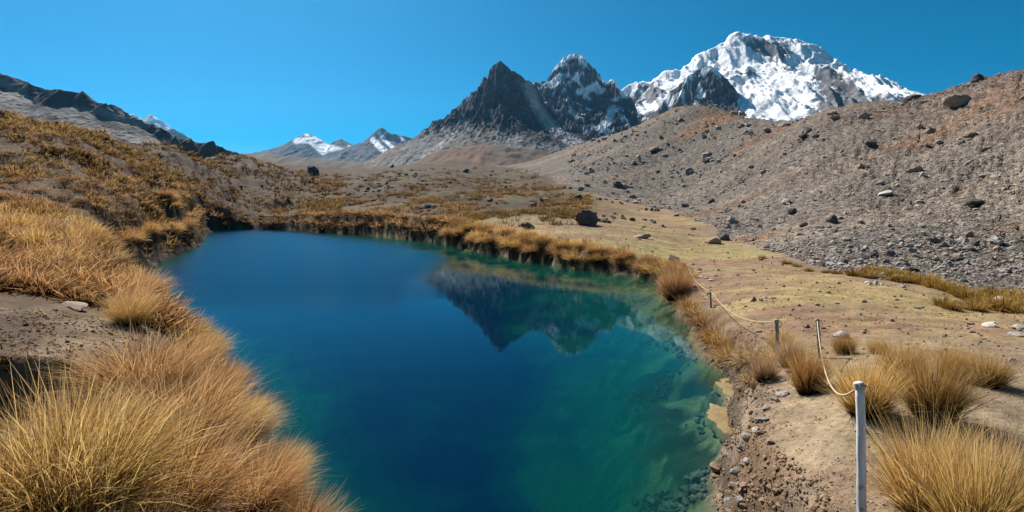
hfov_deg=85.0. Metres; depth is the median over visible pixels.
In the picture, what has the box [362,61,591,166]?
mountain
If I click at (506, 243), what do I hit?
grass tuft
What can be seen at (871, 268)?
shrub
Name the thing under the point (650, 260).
grass tuft
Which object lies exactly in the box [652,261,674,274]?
grass tuft
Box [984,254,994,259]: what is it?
rock
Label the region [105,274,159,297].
grass tuft
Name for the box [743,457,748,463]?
stone
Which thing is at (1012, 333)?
boulder
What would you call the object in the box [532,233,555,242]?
grass tuft
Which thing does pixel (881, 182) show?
rock
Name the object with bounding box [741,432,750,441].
stone
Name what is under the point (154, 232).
grass tuft
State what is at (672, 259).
grass tuft
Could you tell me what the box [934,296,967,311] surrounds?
shrub
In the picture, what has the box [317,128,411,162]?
mountain
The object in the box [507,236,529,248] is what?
grass tuft
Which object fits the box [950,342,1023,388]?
grass tuft
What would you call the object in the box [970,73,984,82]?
rock
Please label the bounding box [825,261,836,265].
rock
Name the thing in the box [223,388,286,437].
grass tuft
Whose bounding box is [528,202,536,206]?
boulder
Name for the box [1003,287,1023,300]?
shrub
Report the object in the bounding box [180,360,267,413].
grass tuft
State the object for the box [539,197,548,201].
boulder
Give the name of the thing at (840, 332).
boulder
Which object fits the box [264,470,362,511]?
grass tuft
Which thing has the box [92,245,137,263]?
grass tuft
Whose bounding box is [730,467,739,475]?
stone
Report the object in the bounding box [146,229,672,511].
lake
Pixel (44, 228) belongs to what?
grass tuft
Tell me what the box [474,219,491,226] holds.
grass tuft
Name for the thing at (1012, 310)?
shrub
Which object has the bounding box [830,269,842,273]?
shrub
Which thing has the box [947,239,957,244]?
rock
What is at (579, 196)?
boulder
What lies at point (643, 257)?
grass tuft
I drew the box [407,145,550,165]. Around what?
foothill
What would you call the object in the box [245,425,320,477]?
grass tuft
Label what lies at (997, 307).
shrub
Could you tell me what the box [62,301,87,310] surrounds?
flat stone
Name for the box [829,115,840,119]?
rock
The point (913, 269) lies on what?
rock
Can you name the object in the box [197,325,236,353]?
grass tuft
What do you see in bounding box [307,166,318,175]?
boulder
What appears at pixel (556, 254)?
grass tuft
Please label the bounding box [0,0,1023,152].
sky
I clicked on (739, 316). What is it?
rope
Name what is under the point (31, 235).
grass tuft
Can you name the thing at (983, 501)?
grass tuft
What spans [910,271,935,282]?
shrub
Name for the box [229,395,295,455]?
grass tuft
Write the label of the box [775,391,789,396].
stone
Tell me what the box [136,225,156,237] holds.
grass tuft
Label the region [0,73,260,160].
mountain
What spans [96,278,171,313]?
grass tuft
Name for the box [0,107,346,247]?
hillside scrub
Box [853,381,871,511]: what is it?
fence post
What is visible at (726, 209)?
rock
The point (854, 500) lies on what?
gravel
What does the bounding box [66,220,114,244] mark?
grass tuft
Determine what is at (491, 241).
grass tuft
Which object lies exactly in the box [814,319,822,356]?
fence post
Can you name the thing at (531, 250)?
grass tuft
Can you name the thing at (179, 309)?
grass tuft
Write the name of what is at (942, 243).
rock
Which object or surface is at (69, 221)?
grass tuft
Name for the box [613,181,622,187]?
rock
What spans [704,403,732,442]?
algae shelf
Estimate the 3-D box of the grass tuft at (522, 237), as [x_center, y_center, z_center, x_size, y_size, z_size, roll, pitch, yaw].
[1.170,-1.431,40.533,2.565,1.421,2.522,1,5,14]
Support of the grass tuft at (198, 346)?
on the ground at (666, 450)
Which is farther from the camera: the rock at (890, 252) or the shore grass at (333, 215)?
the shore grass at (333, 215)
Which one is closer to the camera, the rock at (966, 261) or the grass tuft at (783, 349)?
the grass tuft at (783, 349)
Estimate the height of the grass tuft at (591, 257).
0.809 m
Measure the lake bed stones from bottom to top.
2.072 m
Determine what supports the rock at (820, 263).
on the moraine slope
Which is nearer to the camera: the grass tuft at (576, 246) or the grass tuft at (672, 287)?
the grass tuft at (672, 287)
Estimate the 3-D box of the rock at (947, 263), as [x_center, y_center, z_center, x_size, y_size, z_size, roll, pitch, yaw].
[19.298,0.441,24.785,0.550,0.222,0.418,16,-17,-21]
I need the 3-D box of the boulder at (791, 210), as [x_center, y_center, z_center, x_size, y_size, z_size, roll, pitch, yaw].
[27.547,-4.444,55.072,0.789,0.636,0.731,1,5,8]
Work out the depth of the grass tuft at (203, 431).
4.74 m
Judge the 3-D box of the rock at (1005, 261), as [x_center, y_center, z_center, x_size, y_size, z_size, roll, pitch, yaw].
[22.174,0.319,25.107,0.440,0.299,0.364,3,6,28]
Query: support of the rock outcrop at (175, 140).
on the mountain at (80, 109)
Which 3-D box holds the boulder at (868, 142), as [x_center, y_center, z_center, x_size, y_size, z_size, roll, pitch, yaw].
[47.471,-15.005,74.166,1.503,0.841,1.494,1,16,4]
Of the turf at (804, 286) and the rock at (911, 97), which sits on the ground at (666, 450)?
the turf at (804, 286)
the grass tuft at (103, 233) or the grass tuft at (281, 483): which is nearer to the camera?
the grass tuft at (281, 483)
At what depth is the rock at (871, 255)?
27.71 m
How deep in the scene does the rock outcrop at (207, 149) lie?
322.68 m
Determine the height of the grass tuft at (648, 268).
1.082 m
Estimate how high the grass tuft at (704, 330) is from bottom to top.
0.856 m
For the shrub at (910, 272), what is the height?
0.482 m
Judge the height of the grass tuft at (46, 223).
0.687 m
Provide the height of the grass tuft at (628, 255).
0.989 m
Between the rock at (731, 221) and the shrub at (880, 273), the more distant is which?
the rock at (731, 221)
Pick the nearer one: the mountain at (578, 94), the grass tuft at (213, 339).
the grass tuft at (213, 339)
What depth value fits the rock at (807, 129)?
92.83 m
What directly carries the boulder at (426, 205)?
on the ground at (666, 450)
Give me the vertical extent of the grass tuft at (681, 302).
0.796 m
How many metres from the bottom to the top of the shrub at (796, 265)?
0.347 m
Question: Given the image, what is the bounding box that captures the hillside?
[0,115,348,451]
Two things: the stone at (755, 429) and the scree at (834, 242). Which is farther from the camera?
the scree at (834, 242)
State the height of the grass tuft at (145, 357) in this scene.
1.004 m
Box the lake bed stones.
[585,288,720,511]
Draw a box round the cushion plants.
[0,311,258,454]
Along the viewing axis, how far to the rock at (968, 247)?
27.80 m
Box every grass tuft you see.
[0,209,24,217]
[0,209,49,227]
[0,333,268,511]
[0,387,149,511]
[1,361,210,462]
[6,220,60,247]
[7,395,156,470]
[10,221,38,233]
[17,308,238,407]
[21,217,59,235]
[24,215,63,228]
[27,384,300,511]
[29,465,225,511]
[32,237,91,264]
[44,217,76,226]
[46,347,285,451]
[47,230,106,253]
[52,227,90,241]
[58,216,104,235]
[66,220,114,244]
[69,231,108,247]
[84,222,115,241]
[89,359,195,415]
[91,285,161,327]
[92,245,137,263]
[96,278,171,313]
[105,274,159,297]
[110,263,181,296]
[112,225,142,239]
[116,230,136,242]
[117,266,149,278]
[127,225,142,234]
[131,231,148,245]
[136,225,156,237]
[137,221,162,235]
[143,386,259,480]
[144,217,162,228]
[144,222,164,235]
[153,186,180,196]
[158,189,174,198]
[164,196,177,202]
[165,225,182,234]
[165,291,193,315]
[167,329,222,364]
[168,220,185,233]
[168,312,248,367]
[169,191,183,202]
[172,199,185,206]
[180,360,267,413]
[187,350,272,394]
[188,316,218,341]
[189,309,218,329]
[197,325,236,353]
[219,426,327,511]
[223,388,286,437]
[225,357,262,386]
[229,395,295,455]
[239,380,284,422]
[241,436,326,511]
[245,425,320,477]
[251,429,325,481]
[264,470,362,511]
[305,486,332,511]
[440,223,460,236]
[445,226,459,235]
[447,214,465,224]
[449,227,463,234]
[454,216,475,230]
[457,215,479,227]
[464,235,477,242]
[465,226,480,237]
[466,220,483,228]
[470,228,496,238]
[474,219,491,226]
[476,222,493,231]
[476,235,488,242]
[478,232,499,243]
[481,221,498,228]
[495,234,516,247]
[496,232,508,242]
[497,222,516,235]
[503,228,522,235]
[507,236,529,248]
[514,228,539,241]
[515,226,541,236]
[518,232,538,244]
[520,241,539,253]
[525,228,552,241]
[531,235,554,245]
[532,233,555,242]
[535,243,550,249]
[542,245,556,254]
[548,245,568,256]
[549,233,573,244]
[549,237,565,248]
[558,238,578,248]
[559,249,576,259]
[562,249,584,262]
[566,235,601,250]
[574,236,597,249]
[579,251,603,260]
[582,245,601,252]
[586,239,614,253]
[590,252,611,261]
[604,243,631,254]
[606,248,632,260]
[609,256,626,265]
[613,248,637,259]
[614,243,636,256]
[620,256,641,266]
[628,259,651,271]
[634,250,659,261]
[637,261,664,273]
[641,250,670,264]
[647,254,703,301]
[649,263,673,273]
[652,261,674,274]
[653,253,694,267]
[659,262,684,274]
[666,290,703,310]
[674,294,702,317]
[676,268,697,274]
[677,304,716,327]
[680,270,703,277]
[681,317,726,344]
[687,317,739,350]
[703,329,739,359]
[704,333,756,371]
[717,333,775,370]
[732,366,757,390]
[743,343,777,364]
[743,347,784,382]
[763,324,799,351]
[765,331,811,367]
[770,330,840,394]
[812,333,930,432]
[821,327,863,354]
[837,388,1020,511]
[862,333,891,354]
[863,329,945,383]
[881,335,1012,430]
[884,407,1023,511]
[889,401,1023,509]
[928,340,977,379]
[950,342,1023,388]
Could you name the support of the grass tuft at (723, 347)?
on the ground at (666, 450)
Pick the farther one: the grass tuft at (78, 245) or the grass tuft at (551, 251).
the grass tuft at (551, 251)
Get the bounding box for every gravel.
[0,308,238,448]
[720,303,1023,511]
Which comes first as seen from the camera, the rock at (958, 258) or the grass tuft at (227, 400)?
the grass tuft at (227, 400)
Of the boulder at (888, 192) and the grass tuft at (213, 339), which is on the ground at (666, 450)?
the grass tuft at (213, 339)
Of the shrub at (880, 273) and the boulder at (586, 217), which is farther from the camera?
the boulder at (586, 217)
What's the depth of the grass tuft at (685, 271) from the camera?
25.45 m
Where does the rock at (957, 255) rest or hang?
on the moraine slope
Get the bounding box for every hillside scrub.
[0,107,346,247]
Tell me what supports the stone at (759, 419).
on the ground at (666, 450)
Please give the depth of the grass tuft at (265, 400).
8.43 m
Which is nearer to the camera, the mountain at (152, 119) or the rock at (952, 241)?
the rock at (952, 241)
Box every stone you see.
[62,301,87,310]
[724,497,729,507]
[728,481,735,489]
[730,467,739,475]
[733,495,744,503]
[736,445,745,451]
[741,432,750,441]
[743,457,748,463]
[751,426,760,432]
[754,417,769,422]
[761,405,770,409]
[770,396,777,400]
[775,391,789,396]
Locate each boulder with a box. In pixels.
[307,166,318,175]
[415,203,436,208]
[521,222,534,228]
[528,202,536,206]
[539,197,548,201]
[571,194,582,199]
[574,210,597,225]
[633,234,650,238]
[668,254,679,262]
[704,236,720,243]
[719,233,729,240]
[787,208,796,213]
[825,214,838,223]
[826,110,837,114]
[832,330,849,338]
[864,140,875,144]
[878,190,892,195]
[906,166,922,172]
[925,236,940,243]
[941,94,970,106]
[962,132,977,137]
[964,198,983,205]
[982,321,995,326]
[991,237,1003,244]
[1007,331,1023,336]
[1012,324,1023,328]
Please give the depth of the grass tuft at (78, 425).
3.92 m
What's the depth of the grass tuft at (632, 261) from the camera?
30.21 m
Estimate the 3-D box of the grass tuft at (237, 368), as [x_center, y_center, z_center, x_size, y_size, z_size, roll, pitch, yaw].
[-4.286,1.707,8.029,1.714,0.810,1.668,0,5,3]
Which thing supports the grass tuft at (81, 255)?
on the hillside
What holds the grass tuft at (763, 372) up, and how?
on the ground at (666, 450)
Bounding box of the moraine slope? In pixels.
[494,70,1023,292]
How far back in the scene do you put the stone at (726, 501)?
6.58 m
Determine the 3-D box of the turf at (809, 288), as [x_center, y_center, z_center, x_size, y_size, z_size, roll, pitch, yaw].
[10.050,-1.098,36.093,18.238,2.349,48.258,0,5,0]
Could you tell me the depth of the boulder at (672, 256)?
30.10 m
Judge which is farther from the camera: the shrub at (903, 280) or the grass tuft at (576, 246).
the grass tuft at (576, 246)
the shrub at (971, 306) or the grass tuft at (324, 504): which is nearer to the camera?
the grass tuft at (324, 504)
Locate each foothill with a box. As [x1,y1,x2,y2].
[239,153,379,167]
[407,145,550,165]
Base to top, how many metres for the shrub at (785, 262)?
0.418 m
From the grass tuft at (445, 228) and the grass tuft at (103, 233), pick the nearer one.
the grass tuft at (103, 233)
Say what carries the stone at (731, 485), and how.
on the ground at (666, 450)
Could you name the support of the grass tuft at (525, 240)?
on the ground at (666, 450)
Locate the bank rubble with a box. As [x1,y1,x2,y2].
[709,327,832,511]
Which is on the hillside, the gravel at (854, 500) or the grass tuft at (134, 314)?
the grass tuft at (134, 314)
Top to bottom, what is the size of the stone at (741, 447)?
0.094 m
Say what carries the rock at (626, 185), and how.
on the moraine slope
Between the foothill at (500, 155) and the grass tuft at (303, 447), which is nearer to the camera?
the grass tuft at (303, 447)
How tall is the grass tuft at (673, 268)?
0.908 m
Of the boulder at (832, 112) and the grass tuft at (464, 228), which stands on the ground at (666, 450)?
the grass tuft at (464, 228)
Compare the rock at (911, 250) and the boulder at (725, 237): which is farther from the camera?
the boulder at (725, 237)
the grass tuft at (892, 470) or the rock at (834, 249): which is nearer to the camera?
the grass tuft at (892, 470)
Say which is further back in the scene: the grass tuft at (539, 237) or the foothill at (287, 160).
the foothill at (287, 160)
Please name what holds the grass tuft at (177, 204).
on the hillside
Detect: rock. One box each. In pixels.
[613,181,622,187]
[622,183,630,187]
[649,146,658,150]
[685,167,693,175]
[702,152,711,157]
[702,157,712,162]
[724,207,731,212]
[727,218,738,223]
[781,198,790,204]
[798,133,808,137]
[801,127,811,133]
[815,261,824,266]
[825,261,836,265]
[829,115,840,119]
[829,247,837,252]
[840,258,847,263]
[842,236,851,240]
[857,112,869,118]
[869,253,878,257]
[875,180,885,184]
[880,259,889,263]
[886,250,895,255]
[902,94,921,101]
[905,268,919,271]
[907,248,916,252]
[918,222,925,226]
[924,127,935,133]
[938,241,947,246]
[941,262,954,266]
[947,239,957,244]
[951,257,965,260]
[952,253,963,257]
[956,140,964,144]
[959,277,967,282]
[962,259,969,263]
[963,244,973,249]
[964,160,973,166]
[964,231,973,237]
[968,240,979,245]
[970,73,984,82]
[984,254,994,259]
[992,246,1004,251]
[997,268,1011,272]
[1000,260,1011,264]
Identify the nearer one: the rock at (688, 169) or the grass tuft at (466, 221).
the grass tuft at (466, 221)
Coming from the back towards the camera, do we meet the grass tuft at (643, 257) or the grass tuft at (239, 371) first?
the grass tuft at (643, 257)
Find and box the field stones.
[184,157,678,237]
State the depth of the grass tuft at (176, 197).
52.45 m
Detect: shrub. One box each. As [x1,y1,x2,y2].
[780,260,794,263]
[790,262,803,266]
[802,267,815,271]
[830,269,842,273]
[842,265,865,275]
[857,266,881,278]
[860,261,890,272]
[870,269,891,276]
[878,265,904,274]
[878,269,910,280]
[890,273,920,282]
[900,269,915,275]
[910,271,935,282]
[912,273,948,284]
[916,274,955,288]
[926,293,958,306]
[928,275,971,291]
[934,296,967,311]
[942,285,972,293]
[948,285,988,299]
[959,297,994,311]
[963,293,994,303]
[969,296,1007,306]
[972,284,1011,296]
[976,290,1012,301]
[979,292,1023,311]
[986,287,1023,300]
[989,285,1023,294]
[998,290,1023,306]
[1001,300,1023,313]
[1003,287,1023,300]
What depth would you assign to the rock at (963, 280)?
20.76 m
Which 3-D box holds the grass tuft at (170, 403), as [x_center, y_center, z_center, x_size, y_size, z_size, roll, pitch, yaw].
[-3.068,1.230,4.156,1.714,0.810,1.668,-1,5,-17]
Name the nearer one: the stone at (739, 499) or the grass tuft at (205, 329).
the stone at (739, 499)
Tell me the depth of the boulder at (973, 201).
40.54 m
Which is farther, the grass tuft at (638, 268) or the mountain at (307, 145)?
the mountain at (307, 145)
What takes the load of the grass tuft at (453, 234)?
on the ground at (666, 450)
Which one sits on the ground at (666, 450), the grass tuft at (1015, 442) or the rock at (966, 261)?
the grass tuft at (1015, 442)
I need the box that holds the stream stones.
[865,280,1023,307]
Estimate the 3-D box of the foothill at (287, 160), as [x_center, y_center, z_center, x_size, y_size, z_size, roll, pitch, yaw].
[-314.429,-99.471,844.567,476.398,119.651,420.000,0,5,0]
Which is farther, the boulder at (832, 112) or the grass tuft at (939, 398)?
the boulder at (832, 112)
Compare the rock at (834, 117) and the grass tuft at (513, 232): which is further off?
the rock at (834, 117)
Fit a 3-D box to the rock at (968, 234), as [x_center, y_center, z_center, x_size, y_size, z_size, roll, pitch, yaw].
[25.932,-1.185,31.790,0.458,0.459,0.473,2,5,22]
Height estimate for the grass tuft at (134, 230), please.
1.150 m
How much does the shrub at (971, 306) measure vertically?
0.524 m
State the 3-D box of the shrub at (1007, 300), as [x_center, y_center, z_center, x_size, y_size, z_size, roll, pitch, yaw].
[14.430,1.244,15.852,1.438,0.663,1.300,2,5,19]
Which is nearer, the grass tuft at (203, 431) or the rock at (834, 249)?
the grass tuft at (203, 431)
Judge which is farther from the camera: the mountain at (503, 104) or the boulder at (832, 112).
the mountain at (503, 104)
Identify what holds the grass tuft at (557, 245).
on the ground at (666, 450)
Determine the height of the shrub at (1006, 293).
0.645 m
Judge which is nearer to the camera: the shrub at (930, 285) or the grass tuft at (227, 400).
the grass tuft at (227, 400)
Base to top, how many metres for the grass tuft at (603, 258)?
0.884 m
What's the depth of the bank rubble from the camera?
6.02 m
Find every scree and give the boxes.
[569,70,1023,289]
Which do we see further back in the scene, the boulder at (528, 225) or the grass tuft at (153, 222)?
the boulder at (528, 225)
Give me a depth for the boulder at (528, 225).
47.98 m
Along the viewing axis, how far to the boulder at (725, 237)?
48.55 m
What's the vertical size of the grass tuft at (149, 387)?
0.700 m
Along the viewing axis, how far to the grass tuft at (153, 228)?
38.12 m
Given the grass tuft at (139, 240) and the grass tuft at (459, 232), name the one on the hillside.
the grass tuft at (139, 240)
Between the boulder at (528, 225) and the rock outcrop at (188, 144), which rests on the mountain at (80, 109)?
the rock outcrop at (188, 144)
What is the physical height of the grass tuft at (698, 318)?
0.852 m
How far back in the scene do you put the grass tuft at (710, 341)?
13.29 m
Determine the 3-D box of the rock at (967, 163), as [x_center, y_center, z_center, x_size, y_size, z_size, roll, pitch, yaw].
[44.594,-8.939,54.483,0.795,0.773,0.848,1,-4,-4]
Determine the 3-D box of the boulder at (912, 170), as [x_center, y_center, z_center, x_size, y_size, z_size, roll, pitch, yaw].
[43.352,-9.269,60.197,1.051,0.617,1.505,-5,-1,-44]
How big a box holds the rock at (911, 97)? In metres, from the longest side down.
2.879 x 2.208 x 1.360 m
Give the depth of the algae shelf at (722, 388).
11.23 m
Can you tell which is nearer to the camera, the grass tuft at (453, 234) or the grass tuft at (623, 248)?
the grass tuft at (623, 248)
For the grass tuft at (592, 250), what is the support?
on the ground at (666, 450)
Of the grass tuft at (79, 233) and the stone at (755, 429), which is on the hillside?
the grass tuft at (79, 233)
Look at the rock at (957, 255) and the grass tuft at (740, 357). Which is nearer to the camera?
the grass tuft at (740, 357)
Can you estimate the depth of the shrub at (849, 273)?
22.39 m
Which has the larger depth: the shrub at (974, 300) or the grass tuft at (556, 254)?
the grass tuft at (556, 254)
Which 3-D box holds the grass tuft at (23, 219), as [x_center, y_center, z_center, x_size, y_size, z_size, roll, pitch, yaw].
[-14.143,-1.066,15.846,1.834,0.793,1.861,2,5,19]
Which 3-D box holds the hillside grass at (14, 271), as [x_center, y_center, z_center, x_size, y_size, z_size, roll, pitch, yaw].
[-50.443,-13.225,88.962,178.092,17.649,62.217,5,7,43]
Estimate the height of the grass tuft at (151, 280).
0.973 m
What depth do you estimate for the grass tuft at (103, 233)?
18.27 m
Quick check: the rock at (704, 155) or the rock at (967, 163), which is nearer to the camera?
the rock at (967, 163)
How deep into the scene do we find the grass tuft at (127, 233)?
32.86 m
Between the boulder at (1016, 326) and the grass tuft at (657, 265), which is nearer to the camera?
the boulder at (1016, 326)
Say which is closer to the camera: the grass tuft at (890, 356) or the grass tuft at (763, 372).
the grass tuft at (890, 356)
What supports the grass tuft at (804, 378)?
on the ground at (666, 450)
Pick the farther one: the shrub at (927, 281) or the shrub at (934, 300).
the shrub at (927, 281)
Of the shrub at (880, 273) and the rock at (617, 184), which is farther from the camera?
the rock at (617, 184)
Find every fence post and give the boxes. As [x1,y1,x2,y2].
[709,290,712,307]
[774,319,781,353]
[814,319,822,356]
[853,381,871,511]
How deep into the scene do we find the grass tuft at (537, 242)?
37.53 m
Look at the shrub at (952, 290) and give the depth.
18.09 m
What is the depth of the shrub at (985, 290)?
18.25 m
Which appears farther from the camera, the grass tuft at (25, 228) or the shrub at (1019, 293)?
the shrub at (1019, 293)
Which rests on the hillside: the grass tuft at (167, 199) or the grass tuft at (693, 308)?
the grass tuft at (167, 199)
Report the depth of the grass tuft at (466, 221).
52.33 m
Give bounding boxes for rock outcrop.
[171,136,181,147]
[181,138,198,156]
[197,141,217,159]
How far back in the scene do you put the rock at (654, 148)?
149.66 m
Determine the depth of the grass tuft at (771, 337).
10.02 m
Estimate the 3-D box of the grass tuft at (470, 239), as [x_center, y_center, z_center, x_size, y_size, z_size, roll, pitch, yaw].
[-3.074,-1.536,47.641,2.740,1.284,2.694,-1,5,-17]
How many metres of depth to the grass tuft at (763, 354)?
9.36 m
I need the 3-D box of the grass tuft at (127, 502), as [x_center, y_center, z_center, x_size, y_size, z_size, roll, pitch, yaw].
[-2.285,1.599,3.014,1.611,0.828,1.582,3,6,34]
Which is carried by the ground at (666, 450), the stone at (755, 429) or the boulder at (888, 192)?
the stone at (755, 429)
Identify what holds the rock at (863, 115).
on the moraine slope
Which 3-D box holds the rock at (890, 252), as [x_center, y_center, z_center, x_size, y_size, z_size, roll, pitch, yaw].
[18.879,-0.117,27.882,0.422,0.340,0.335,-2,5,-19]
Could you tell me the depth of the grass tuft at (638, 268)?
29.10 m
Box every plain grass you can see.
[282,167,594,237]
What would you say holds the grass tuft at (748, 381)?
on the ground at (666, 450)
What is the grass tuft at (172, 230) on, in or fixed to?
on the hillside
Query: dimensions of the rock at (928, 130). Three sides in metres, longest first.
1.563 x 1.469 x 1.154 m
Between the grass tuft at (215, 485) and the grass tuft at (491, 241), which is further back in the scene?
the grass tuft at (491, 241)
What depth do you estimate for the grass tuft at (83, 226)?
17.26 m
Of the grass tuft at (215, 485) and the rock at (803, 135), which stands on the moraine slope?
the rock at (803, 135)
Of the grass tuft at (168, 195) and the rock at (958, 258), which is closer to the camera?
the rock at (958, 258)
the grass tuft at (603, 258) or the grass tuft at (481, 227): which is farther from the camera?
the grass tuft at (481, 227)
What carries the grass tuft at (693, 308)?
on the ground at (666, 450)
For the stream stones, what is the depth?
19.77 m
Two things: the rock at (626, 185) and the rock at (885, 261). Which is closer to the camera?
the rock at (885, 261)
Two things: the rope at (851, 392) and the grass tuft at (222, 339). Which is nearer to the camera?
the rope at (851, 392)
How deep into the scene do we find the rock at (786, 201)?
61.58 m
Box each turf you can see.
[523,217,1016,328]
[525,220,1022,331]
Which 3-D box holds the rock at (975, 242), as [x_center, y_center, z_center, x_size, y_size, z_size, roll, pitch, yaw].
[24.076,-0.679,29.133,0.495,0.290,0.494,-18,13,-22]
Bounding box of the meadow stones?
[570,219,1023,362]
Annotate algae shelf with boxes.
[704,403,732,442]
[713,378,733,400]
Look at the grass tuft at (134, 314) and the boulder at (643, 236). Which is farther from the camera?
the boulder at (643, 236)
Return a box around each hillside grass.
[0,110,304,374]
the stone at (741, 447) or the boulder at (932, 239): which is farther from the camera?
the boulder at (932, 239)
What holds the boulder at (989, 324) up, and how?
on the ground at (666, 450)
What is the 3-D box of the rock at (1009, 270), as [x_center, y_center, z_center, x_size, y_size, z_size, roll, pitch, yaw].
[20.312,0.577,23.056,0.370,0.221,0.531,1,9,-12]
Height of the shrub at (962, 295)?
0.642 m
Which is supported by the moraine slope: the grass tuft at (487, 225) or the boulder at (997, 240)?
the boulder at (997, 240)
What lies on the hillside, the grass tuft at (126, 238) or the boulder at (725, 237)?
the grass tuft at (126, 238)
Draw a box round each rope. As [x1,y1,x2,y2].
[711,291,773,321]
[817,321,854,395]
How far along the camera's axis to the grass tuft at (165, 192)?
51.26 m
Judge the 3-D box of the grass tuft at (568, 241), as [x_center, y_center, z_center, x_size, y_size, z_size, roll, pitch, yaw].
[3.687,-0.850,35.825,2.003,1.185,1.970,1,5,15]
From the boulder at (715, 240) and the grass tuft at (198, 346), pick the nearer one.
the grass tuft at (198, 346)
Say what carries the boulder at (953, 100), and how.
on the moraine slope
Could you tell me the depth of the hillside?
36.37 m
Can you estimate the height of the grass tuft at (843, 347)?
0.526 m
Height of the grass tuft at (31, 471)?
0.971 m
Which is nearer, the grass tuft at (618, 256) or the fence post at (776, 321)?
the fence post at (776, 321)
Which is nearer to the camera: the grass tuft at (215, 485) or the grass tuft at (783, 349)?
the grass tuft at (215, 485)
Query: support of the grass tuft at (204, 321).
on the ground at (666, 450)
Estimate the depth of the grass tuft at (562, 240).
37.12 m
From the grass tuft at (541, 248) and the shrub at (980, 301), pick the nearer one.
the shrub at (980, 301)
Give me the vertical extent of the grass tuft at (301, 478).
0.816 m
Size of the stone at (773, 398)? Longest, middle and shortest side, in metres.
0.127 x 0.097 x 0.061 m
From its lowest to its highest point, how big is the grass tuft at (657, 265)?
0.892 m
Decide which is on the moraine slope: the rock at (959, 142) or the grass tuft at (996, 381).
the rock at (959, 142)
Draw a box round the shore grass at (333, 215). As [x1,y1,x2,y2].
[164,179,455,231]
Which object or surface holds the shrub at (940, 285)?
on the ground at (666, 450)
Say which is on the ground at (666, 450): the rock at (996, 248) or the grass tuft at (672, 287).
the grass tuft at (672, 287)
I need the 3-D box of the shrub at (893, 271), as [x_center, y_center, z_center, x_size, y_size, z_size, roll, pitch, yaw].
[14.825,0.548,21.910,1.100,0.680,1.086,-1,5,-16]
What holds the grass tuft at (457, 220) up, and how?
on the ground at (666, 450)
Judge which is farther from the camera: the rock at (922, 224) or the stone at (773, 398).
the rock at (922, 224)
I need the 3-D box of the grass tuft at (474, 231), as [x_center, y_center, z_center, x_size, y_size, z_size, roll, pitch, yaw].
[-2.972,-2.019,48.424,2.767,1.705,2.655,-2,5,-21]
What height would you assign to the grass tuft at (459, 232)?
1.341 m
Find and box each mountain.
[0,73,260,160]
[130,114,187,139]
[252,133,351,157]
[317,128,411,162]
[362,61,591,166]
[533,54,646,138]
[622,31,922,120]
[650,66,747,117]
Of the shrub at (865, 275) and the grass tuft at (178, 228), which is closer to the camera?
the shrub at (865, 275)
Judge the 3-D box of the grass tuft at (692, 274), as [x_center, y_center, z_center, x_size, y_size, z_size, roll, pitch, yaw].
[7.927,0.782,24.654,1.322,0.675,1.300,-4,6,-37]
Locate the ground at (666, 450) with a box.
[2,164,1023,511]
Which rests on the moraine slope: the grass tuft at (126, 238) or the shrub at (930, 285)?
the shrub at (930, 285)
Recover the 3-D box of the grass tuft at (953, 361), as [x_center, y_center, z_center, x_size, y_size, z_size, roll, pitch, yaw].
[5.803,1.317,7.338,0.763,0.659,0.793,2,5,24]
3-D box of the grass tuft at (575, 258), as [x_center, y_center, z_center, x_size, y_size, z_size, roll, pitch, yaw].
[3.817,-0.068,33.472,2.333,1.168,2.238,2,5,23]
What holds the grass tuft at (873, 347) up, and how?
on the ground at (666, 450)
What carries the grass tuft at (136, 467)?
on the ground at (666, 450)
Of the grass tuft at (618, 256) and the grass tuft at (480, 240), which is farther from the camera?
the grass tuft at (480, 240)
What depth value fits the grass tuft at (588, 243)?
34.61 m
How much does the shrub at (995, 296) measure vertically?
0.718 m

